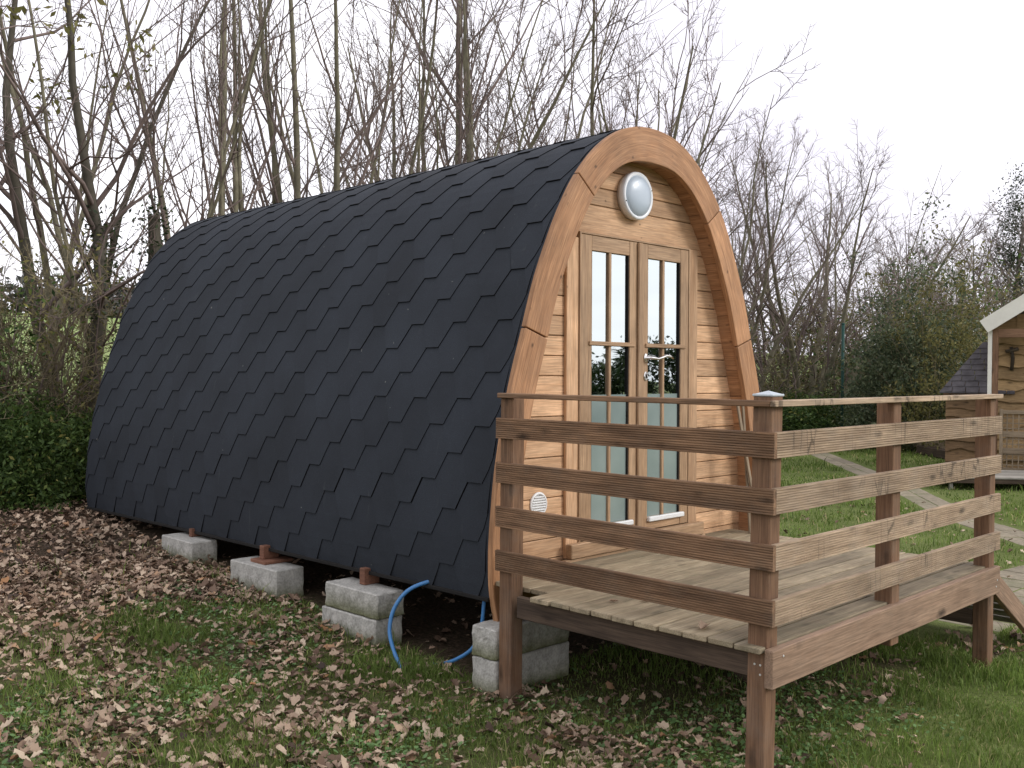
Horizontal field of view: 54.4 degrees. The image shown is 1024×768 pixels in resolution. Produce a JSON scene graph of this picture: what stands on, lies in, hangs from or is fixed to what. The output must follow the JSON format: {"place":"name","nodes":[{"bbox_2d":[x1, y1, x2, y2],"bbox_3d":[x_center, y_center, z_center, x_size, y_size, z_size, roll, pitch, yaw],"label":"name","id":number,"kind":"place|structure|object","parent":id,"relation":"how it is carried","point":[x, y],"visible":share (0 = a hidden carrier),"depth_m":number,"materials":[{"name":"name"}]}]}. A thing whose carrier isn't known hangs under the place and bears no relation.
{"place":"outdoors","nodes":[
{"label":"outdoors","id":0,"kind":"place"},
{"bbox_2d":[0,313,1023,767],"bbox_3d":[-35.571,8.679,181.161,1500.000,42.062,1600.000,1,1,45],"label":"ground","id":1,"kind":"structure","parent":0,"point":[438,611],"depth_m":6.19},
{"bbox_2d":[0,389,76,511],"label":"bramble","id":2,"kind":"object","parent":1,"relation":"on","point":[10,451],"visible":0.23,"depth_m":10.48,"materials":[{"name":"green plant"}]},
{"bbox_2d":[0,383,91,513],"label":"bramble","id":3,"kind":"object","parent":1,"relation":"on","point":[61,475],"visible":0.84,"depth_m":10.42,"materials":[{"name":"green plant"}]},
{"bbox_2d":[0,0,92,414],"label":"bare tree","id":4,"kind":"object","parent":1,"relation":"on","point":[37,95],"visible":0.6,"depth_m":12.18,"materials":[{"name":"brown plant"}]},
{"bbox_2d":[1,388,94,503],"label":"bramble","id":5,"kind":"object","parent":1,"relation":"on","point":[86,422],"visible":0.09,"depth_m":10.99,"materials":[{"name":"green plant"}]},
{"bbox_2d":[0,234,112,438],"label":"hedge bush","id":6,"kind":"object","parent":1,"relation":"on","point":[8,367],"visible":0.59,"depth_m":11.23,"materials":[{"name":"green plant"}]},
{"bbox_2d":[0,270,123,422],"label":"hedge bush","id":7,"kind":"object","parent":1,"relation":"on","point":[83,361],"visible":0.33,"depth_m":11.54,"materials":[{"name":"green plant"}]},
{"bbox_2d":[0,294,126,419],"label":"hedge bush","id":8,"kind":"object","parent":1,"relation":"on","point":[52,350],"visible":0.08,"depth_m":12.22,"materials":[{"name":"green plant"}]},
{"bbox_2d":[0,267,138,317],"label":"distant wood","id":9,"kind":"object","parent":1,"relation":"on","point":[59,281],"visible":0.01,"depth_m":169.83,"materials":[{"name":"brown plant"}]},
{"bbox_2d":[18,313,120,415],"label":"hedge bush","id":10,"kind":"object","parent":1,"relation":"on","point":[101,369],"visible":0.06,"depth_m":12.53,"materials":[{"name":"green plant"}]},
{"bbox_2d":[0,218,139,459],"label":"hedge bush","id":11,"kind":"object","parent":1,"relation":"on","point":[49,340],"visible":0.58,"depth_m":11.39,"materials":[{"name":"green plant"}]},
{"bbox_2d":[55,399,93,495],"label":"bramble","id":12,"kind":"object","parent":1,"relation":"on","point":[70,407],"visible":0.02,"depth_m":11.60,"materials":[{"name":"green plant"}]},
{"bbox_2d":[0,0,202,396],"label":"bare tree","id":13,"kind":"object","parent":1,"relation":"on","point":[36,215],"visible":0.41,"depth_m":16.69,"materials":[{"name":"brown plant"}]},
{"bbox_2d":[64,203,139,413],"bbox_3d":[-5.242,-0.492,12.722,0.885,3.735,0.848,1,1,45],"label":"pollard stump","id":14,"kind":"object","parent":1,"relation":"on","point":[100,229],"visible":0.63,"depth_m":12.64,"materials":[{"name":"brown plant"}]},
{"bbox_2d":[0,0,240,407],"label":"bare tree","id":15,"kind":"object","parent":1,"relation":"on","point":[18,221],"visible":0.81,"depth_m":12.45,"materials":[{"name":"brown plant"}]},
{"bbox_2d":[120,191,180,286],"bbox_3d":[-4.858,-0.507,13.554,0.874,4.180,0.982,1,1,4],"label":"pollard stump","id":16,"kind":"object","parent":1,"relation":"on","point":[154,246],"visible":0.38,"depth_m":13.38,"materials":[{"name":"brown plant"}]},
{"bbox_2d":[0,0,354,378],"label":"bare tree","id":17,"kind":"object","parent":1,"relation":"on","point":[43,181],"visible":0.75,"depth_m":12.58,"materials":[{"name":"brown plant"}]},
{"bbox_2d":[162,532,216,565],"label":"concrete block","id":18,"kind":"structure","parent":1,"relation":"on","point":[184,544],"depth_m":8.39,"materials":[{"name":"grey concrete"}]},
{"bbox_2d":[189,528,201,536],"bbox_3d":[-2.722,1.278,8.601,0.050,0.071,0.120,1,1,45],"label":"wooden spacer","id":19,"kind":"object","parent":18,"relation":"on","point":[191,532],"visible":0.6,"depth_m":8.55,"materials":[{"name":"brown wood"}]},
{"bbox_2d":[93,0,361,245],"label":"bare tree","id":20,"kind":"object","parent":1,"relation":"on","point":[237,191],"visible":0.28,"depth_m":14.39,"materials":[{"name":"brown plant"}]},
{"bbox_2d":[230,556,303,600],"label":"concrete block","id":21,"kind":"structure","parent":1,"relation":"on","point":[280,579],"depth_m":7.53,"materials":[{"name":"grey concrete"}]},
{"bbox_2d":[250,544,292,564],"bbox_3d":[-1.871,1.317,7.755,0.210,0.127,0.250,1,1,45],"label":"wooden spacer","id":22,"kind":"object","parent":21,"relation":"on","point":[266,557],"visible":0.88,"depth_m":7.72,"materials":[{"name":"brown wood"}]},
{"bbox_2d":[163,0,466,207],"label":"bare tree","id":23,"kind":"object","parent":1,"relation":"on","point":[276,191],"visible":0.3,"depth_m":15.85,"materials":[{"name":"brown plant"}]},
{"bbox_2d":[91,0,611,214],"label":"bare tree","id":24,"kind":"object","parent":1,"relation":"on","point":[501,137],"visible":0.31,"depth_m":16.37,"materials":[{"name":"brown plant"}]},
{"bbox_2d":[154,0,550,206],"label":"bare tree","id":25,"kind":"object","parent":1,"relation":"on","point":[421,118],"visible":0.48,"depth_m":16.80,"materials":[{"name":"brown plant"}]},
{"bbox_2d":[322,605,401,648],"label":"concrete block","id":26,"kind":"structure","parent":1,"relation":"on","point":[364,626],"depth_m":6.68,"materials":[{"name":"grey concrete"}]},
{"bbox_2d":[325,577,403,619],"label":"concrete block","id":27,"kind":"structure","parent":26,"relation":"on","point":[376,601],"depth_m":6.69,"materials":[{"name":"grey concrete"}]},
{"bbox_2d":[360,567,378,584],"bbox_3d":[-0.984,1.321,6.882,0.060,0.113,0.130,1,1,45],"label":"wooden spacer","id":28,"kind":"object","parent":27,"relation":"on","point":[366,578],"visible":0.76,"depth_m":6.84,"materials":[{"name":"brown wood"}]},
{"bbox_2d":[387,580,428,667],"bbox_3d":[-0.566,1.524,6.416,0.250,0.622,0.497,1,1,45],"label":"water pipe","id":29,"kind":"object","parent":1,"relation":"on","point":[398,601],"visible":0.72,"depth_m":6.36,"materials":[{"name":"blue plastic"}]},
{"bbox_2d":[433,601,485,665],"bbox_3d":[-0.339,1.555,6.228,0.411,0.492,0.053,1,1,34],"label":"water pipe","id":30,"kind":"object","parent":1,"relation":"on","point":[465,654],"visible":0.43,"depth_m":6.16,"materials":[{"name":"blue plastic"}]},
{"bbox_2d":[282,0,643,192],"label":"bare tree","id":31,"kind":"object","parent":1,"relation":"on","point":[533,141],"visible":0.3,"depth_m":20.86,"materials":[{"name":"brown plant"}]},
{"bbox_2d":[330,0,617,185],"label":"bare tree","id":32,"kind":"object","parent":1,"relation":"on","point":[462,68],"visible":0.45,"depth_m":19.77,"materials":[{"name":"brown plant"}]},
{"bbox_2d":[0,569,963,767],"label":"ground weeds","id":33,"kind":"object","parent":1,"relation":"on","point":[668,713],"visible":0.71,"depth_m":5.46,"materials":[{"name":"plant"}]},
{"bbox_2d":[0,495,1023,767],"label":"fallen leaves","id":34,"kind":"object","parent":1,"relation":"on","point":[54,583],"visible":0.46,"depth_m":5.89,"materials":[{"name":"brown plant"}]},
{"bbox_2d":[472,641,568,695],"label":"concrete block","id":35,"kind":"structure","parent":1,"relation":"on","point":[551,662],"depth_m":6.05,"materials":[{"name":"grey concrete"}]},
{"bbox_2d":[472,620,568,660],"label":"concrete block","id":36,"kind":"structure","parent":35,"relation":"on","point":[485,636],"depth_m":5.99,"materials":[{"name":"grey concrete"}]},
{"bbox_2d":[85,126,758,621],"bbox_3d":[-1.103,-0.213,9.189,5.930,3.274,3.204,1,1,45],"label":"camping pod","id":37,"kind":"object","parent":36,"relation":"on","point":[325,378],"visible":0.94,"depth_m":7.35,"materials":[{"name":"black"}]},
{"bbox_2d":[580,234,637,525],"bbox_3d":[0.676,0.024,6.966,0.070,2.084,0.624,1,1,45],"label":"door","id":38,"kind":"structure","parent":37,"relation":"in","point":[608,265],"depth_m":6.96,"materials":[{"name":"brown wood"}]},
{"bbox_2d":[636,243,687,527],"bbox_3d":[1.150,0.022,7.420,0.107,2.084,0.584,1,1,45],"label":"door","id":39,"kind":"structure","parent":37,"relation":"in","point":[665,269],"depth_m":7.44,"materials":[{"name":"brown wood"}]},
{"bbox_2d":[358,0,724,213],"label":"bare tree","id":40,"kind":"object","parent":1,"relation":"on","point":[592,97],"visible":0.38,"depth_m":21.51,"materials":[{"name":"brown plant"}]},
{"bbox_2d":[404,0,779,269],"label":"bare tree","id":41,"kind":"object","parent":1,"relation":"on","point":[669,129],"visible":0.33,"depth_m":21.96,"materials":[{"name":"brown plant"}]},
{"bbox_2d":[389,0,814,215],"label":"bare tree","id":42,"kind":"object","parent":1,"relation":"on","point":[724,199],"visible":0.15,"depth_m":23.69,"materials":[{"name":"brown plant"}]},
{"bbox_2d":[452,0,892,360],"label":"bare tree","id":43,"kind":"object","parent":1,"relation":"on","point":[747,279],"visible":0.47,"depth_m":25.96,"materials":[{"name":"brown plant"}]},
{"bbox_2d":[495,391,1003,767],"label":"deck","id":44,"kind":"structure","parent":1,"relation":"on","point":[769,604],"depth_m":5.29,"materials":[{"name":"brown wood"}]},
{"bbox_2d":[698,620,709,628],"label":"oak leaf","id":45,"kind":"object","parent":44,"relation":"on","point":[702,625],"visible":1,"depth_m":4.94,"materials":[{"name":"brown plant"}]},
{"bbox_2d":[736,406,751,532],"bbox_3d":[1.916,0.653,7.899,0.358,1.056,0.146,0,1,-37],"label":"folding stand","id":46,"kind":"object","parent":44,"relation":"on","point":[748,477],"visible":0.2,"depth_m":7.87,"materials":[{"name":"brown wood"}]},
{"bbox_2d":[714,114,884,392],"bbox_3d":[6.790,-2.831,29.879,8.032,9.506,7.417,1,1,37],"label":"bare tree","id":47,"kind":"object","parent":1,"relation":"on","point":[754,326],"visible":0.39,"depth_m":28.30,"materials":[{"name":"brown plant"}]},
{"bbox_2d":[767,385,832,430],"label":"bramble","id":48,"kind":"object","parent":1,"relation":"on","point":[791,416],"visible":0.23,"depth_m":27.46,"materials":[{"name":"green plant"}]},
{"bbox_2d":[695,154,912,383],"bbox_3d":[10.456,-3.653,40.471,11.161,10.927,9.614,1,1,27],"label":"bare tree","id":49,"kind":"object","parent":1,"relation":"on","point":[822,272],"visible":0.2,"depth_m":39.92,"materials":[{"name":"brown plant"}]},
{"bbox_2d":[749,279,860,397],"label":"hedge bush","id":50,"kind":"object","parent":1,"relation":"on","point":[794,334],"visible":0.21,"depth_m":31.48,"materials":[{"name":"brown plant"}]},
{"bbox_2d":[762,382,866,430],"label":"bramble","id":51,"kind":"object","parent":1,"relation":"on","point":[830,416],"visible":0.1,"depth_m":29.17,"materials":[{"name":"green plant"}]},
{"bbox_2d":[711,168,934,390],"bbox_3d":[9.125,-3.185,36.287,7.967,9.997,8.769,0,1,-22],"label":"bare tree","id":52,"kind":"object","parent":1,"relation":"on","point":[797,261],"visible":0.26,"depth_m":34.29,"materials":[{"name":"brown plant"}]},
{"bbox_2d":[747,305,909,426],"bbox_3d":[7.480,-0.132,30.473,8.003,5.893,6.310,0,1,-32],"label":"hedge bush","id":53,"kind":"object","parent":1,"relation":"on","point":[775,365],"visible":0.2,"depth_m":29.20,"materials":[{"name":"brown plant"}]},
{"bbox_2d":[749,292,913,418],"bbox_3d":[9.320,-0.544,32.001,6.550,5.150,6.991,0,1,-2],"label":"hedge bush","id":54,"kind":"object","parent":1,"relation":"on","point":[805,365],"visible":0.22,"depth_m":31.87,"materials":[{"name":"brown plant"}]},
{"bbox_2d":[794,390,876,426],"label":"bramble","id":55,"kind":"object","parent":1,"relation":"on","point":[832,407],"visible":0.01,"depth_m":31.33,"materials":[{"name":"green plant"}]},
{"bbox_2d":[840,323,844,426],"bbox_3d":[9.454,0.046,28.501,0.104,3.590,0.099,1,1,45],"label":"fence post","id":56,"kind":"object","parent":1,"relation":"on","point":[842,349],"visible":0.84,"depth_m":28.46,"materials":[{"name":"green metal"}]},
{"bbox_2d":[690,108,1005,426],"bbox_3d":[9.848,-3.198,30.368,9.587,10.315,8.853,0,1,-23],"label":"bare tree","id":57,"kind":"object","parent":1,"relation":"on","point":[771,308],"visible":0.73,"depth_m":30.34,"materials":[{"name":"brown plant"}]},
{"bbox_2d":[778,288,927,389],"bbox_3d":[13.539,-0.859,38.591,7.830,5.768,7.336,1,1,8],"label":"hedge bush","id":58,"kind":"object","parent":1,"relation":"on","point":[860,333],"visible":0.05,"depth_m":37.75,"materials":[{"name":"green plant"}]},
{"bbox_2d":[759,272,949,396],"bbox_3d":[11.576,-0.459,35.067,7.362,6.875,9.337,1,1,26],"label":"hedge bush","id":59,"kind":"object","parent":1,"relation":"on","point":[829,339],"visible":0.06,"depth_m":35.30,"materials":[{"name":"green plant"}]},
{"bbox_2d":[799,295,927,394],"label":"hedge bush","id":60,"kind":"object","parent":1,"relation":"on","point":[866,328],"visible":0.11,"depth_m":35.81,"materials":[{"name":"green plant"}]},
{"bbox_2d":[748,165,984,379],"bbox_3d":[14.298,-3.735,41.379,9.798,11.137,11.376,1,1,40],"label":"bare tree","id":61,"kind":"object","parent":1,"relation":"on","point":[865,268],"visible":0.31,"depth_m":38.12,"materials":[{"name":"brown plant"}]},
{"bbox_2d":[823,386,909,420],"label":"bramble","id":62,"kind":"object","parent":1,"relation":"on","point":[847,397],"depth_m":34.19,"materials":[{"name":"green plant"}]},
{"bbox_2d":[819,246,949,450],"bbox_3d":[10.633,-0.901,27.584,3.853,6.092,4.198,1,1,8],"label":"evergreen shrub","id":63,"kind":"object","parent":1,"relation":"on","point":[860,409],"visible":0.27,"depth_m":27.08,"materials":[{"name":"green plant"}]},
{"bbox_2d":[804,228,972,350],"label":"bare tree","id":64,"kind":"object","parent":1,"relation":"on","point":[892,272],"visible":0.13,"depth_m":51.93,"materials":[{"name":"plant"}]},
{"bbox_2d":[836,287,962,379],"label":"hedge bush","id":65,"kind":"object","parent":1,"relation":"on","point":[858,318],"visible":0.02,"depth_m":40.21,"materials":[{"name":"green plant"}]},
{"bbox_2d":[837,235,965,344],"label":"bare tree","id":66,"kind":"object","parent":1,"relation":"on","point":[874,246],"visible":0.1,"depth_m":51.94,"materials":[{"name":"brown plant"}]},
{"bbox_2d":[798,234,1023,422],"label":"hedge bush","id":67,"kind":"object","parent":1,"relation":"on","point":[980,289],"visible":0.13,"depth_m":31.98,"materials":[{"name":"green plant"}]},
{"bbox_2d":[812,246,1010,418],"bbox_3d":[12.397,-1.210,31.213,6.262,6.496,6.126,1,1,37],"label":"hedge bush","id":68,"kind":"object","parent":1,"relation":"on","point":[886,284],"visible":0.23,"depth_m":30.45,"materials":[{"name":"green plant"}]},
{"bbox_2d":[827,192,1008,451],"bbox_3d":[10.812,-1.342,26.532,4.915,7.132,4.510,0,1,-17],"label":"evergreen shrub","id":69,"kind":"object","parent":1,"relation":"on","point":[889,370],"visible":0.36,"depth_m":26.23,"materials":[{"name":"green plant"}]},
{"bbox_2d":[913,441,944,448],"bbox_3d":[10.556,1.500,24.268,0.200,0.300,3.104,0,1,-3],"label":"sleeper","id":70,"kind":"object","parent":1,"relation":"on","point":[941,445],"visible":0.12,"depth_m":24.61,"materials":[{"name":"brown wood"}]},
{"bbox_2d":[917,445,944,458],"bbox_3d":[10.287,1.667,23.520,0.220,0.220,3.000,0,1,-1],"label":"sleeper","id":71,"kind":"object","parent":1,"relation":"on","point":[935,452],"visible":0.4,"depth_m":24.15,"materials":[{"name":"brown wood"}]},
{"bbox_2d":[859,218,1005,453],"bbox_3d":[11.361,-0.962,25.477,4.856,6.603,4.838,0,1,-13],"label":"evergreen shrub","id":72,"kind":"object","parent":1,"relation":"on","point":[968,352],"visible":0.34,"depth_m":25.03,"materials":[{"name":"green plant"}]},
{"bbox_2d":[863,214,1023,345],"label":"bare tree","id":73,"kind":"object","parent":1,"relation":"on","point":[986,260],"visible":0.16,"depth_m":42.87,"materials":[{"name":"brown plant"}]},
{"bbox_2d":[920,218,1018,346],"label":"bare tree","id":74,"kind":"object","parent":1,"relation":"on","point":[981,268],"visible":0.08,"depth_m":49.84,"materials":[{"name":"brown plant"}]},
{"bbox_2d":[922,161,1023,336],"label":"ivy clad tree","id":75,"kind":"object","parent":1,"relation":"on","point":[1010,256],"visible":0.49,"depth_m":42.83,"materials":[{"name":"green plant"}]},
{"bbox_2d":[939,342,1014,462],"bbox_3d":[9.630,0.486,20.590,1.391,2.738,1.050,1,1,29],"label":"lean to shed","id":76,"kind":"object","parent":1,"relation":"on","point":[958,449],"visible":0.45,"depth_m":20.46,"materials":[{"name":"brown wood"}]},
{"bbox_2d":[930,271,1023,368],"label":"hedge bush","id":77,"kind":"object","parent":1,"relation":"on","point":[995,302],"visible":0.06,"depth_m":33.14,"materials":[{"name":"green plant"}]},
{"bbox_2d":[933,249,1023,365],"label":"hedge bush","id":78,"kind":"object","parent":1,"relation":"on","point":[993,291],"visible":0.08,"depth_m":37.08,"materials":[{"name":"green plant"}]},
{"bbox_2d":[948,470,1023,489],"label":"platform","id":79,"kind":"structure","parent":1,"relation":"on","point":[1009,476],"depth_m":17.19,"materials":[{"name":"grey wood"}]},
{"bbox_2d":[965,577,1023,633],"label":"ramp","id":80,"kind":"structure","parent":1,"relation":"on","point":[1008,605],"depth_m":7.01,"materials":[{"name":"brown wood"}]},
{"bbox_2d":[980,294,1023,467],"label":"garden hut","id":81,"kind":"object","parent":1,"relation":"on","point":[1003,326],"visible":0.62,"depth_m":19.80,"materials":[{"name":"brown wood"}]},
{"bbox_2d":[1005,347,1018,369],"bbox_3d":[9.959,-0.505,19.843,0.247,0.474,0.074,1,1,29],"label":"branch ornament","id":82,"kind":"object","parent":81,"relation":"attached to","point":[1011,350],"visible":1,"depth_m":19.82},
{"bbox_2d":[984,198,1023,340],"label":"bare tree","id":83,"kind":"object","parent":1,"relation":"on","point":[1006,255],"visible":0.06,"depth_m":45.48,"materials":[{"name":"brown plant"}]},
{"bbox_2d":[999,409,1023,469],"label":"lattice fence","id":84,"kind":"object","parent":1,"relation":"on","point":[1012,451],"visible":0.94,"depth_m":19.01,"materials":[{"name":"brown wood"}]},
{"bbox_2d":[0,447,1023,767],"bbox_3d":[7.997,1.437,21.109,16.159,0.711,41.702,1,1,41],"label":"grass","id":85,"kind":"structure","parent":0,"point":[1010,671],"depth_m":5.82,"materials":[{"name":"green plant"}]},
{"bbox_2d":[0,0,1023,356],"label":"sky","id":86,"kind":"structure","parent":0,"point":[942,80],"materials":[{"name":"white"}]},
{"bbox_2d":[812,453,1023,545],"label":"path","id":87,"kind":"structure","parent":0,"point":[1008,532],"depth_m":15.95,"materials":[{"name":"grey concrete"}]},
{"bbox_2d":[939,565,1023,631],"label":"path","id":88,"kind":"structure","parent":0,"point":[1016,574],"depth_m":9.43,"materials":[{"name":"grey concrete"}]}
]}

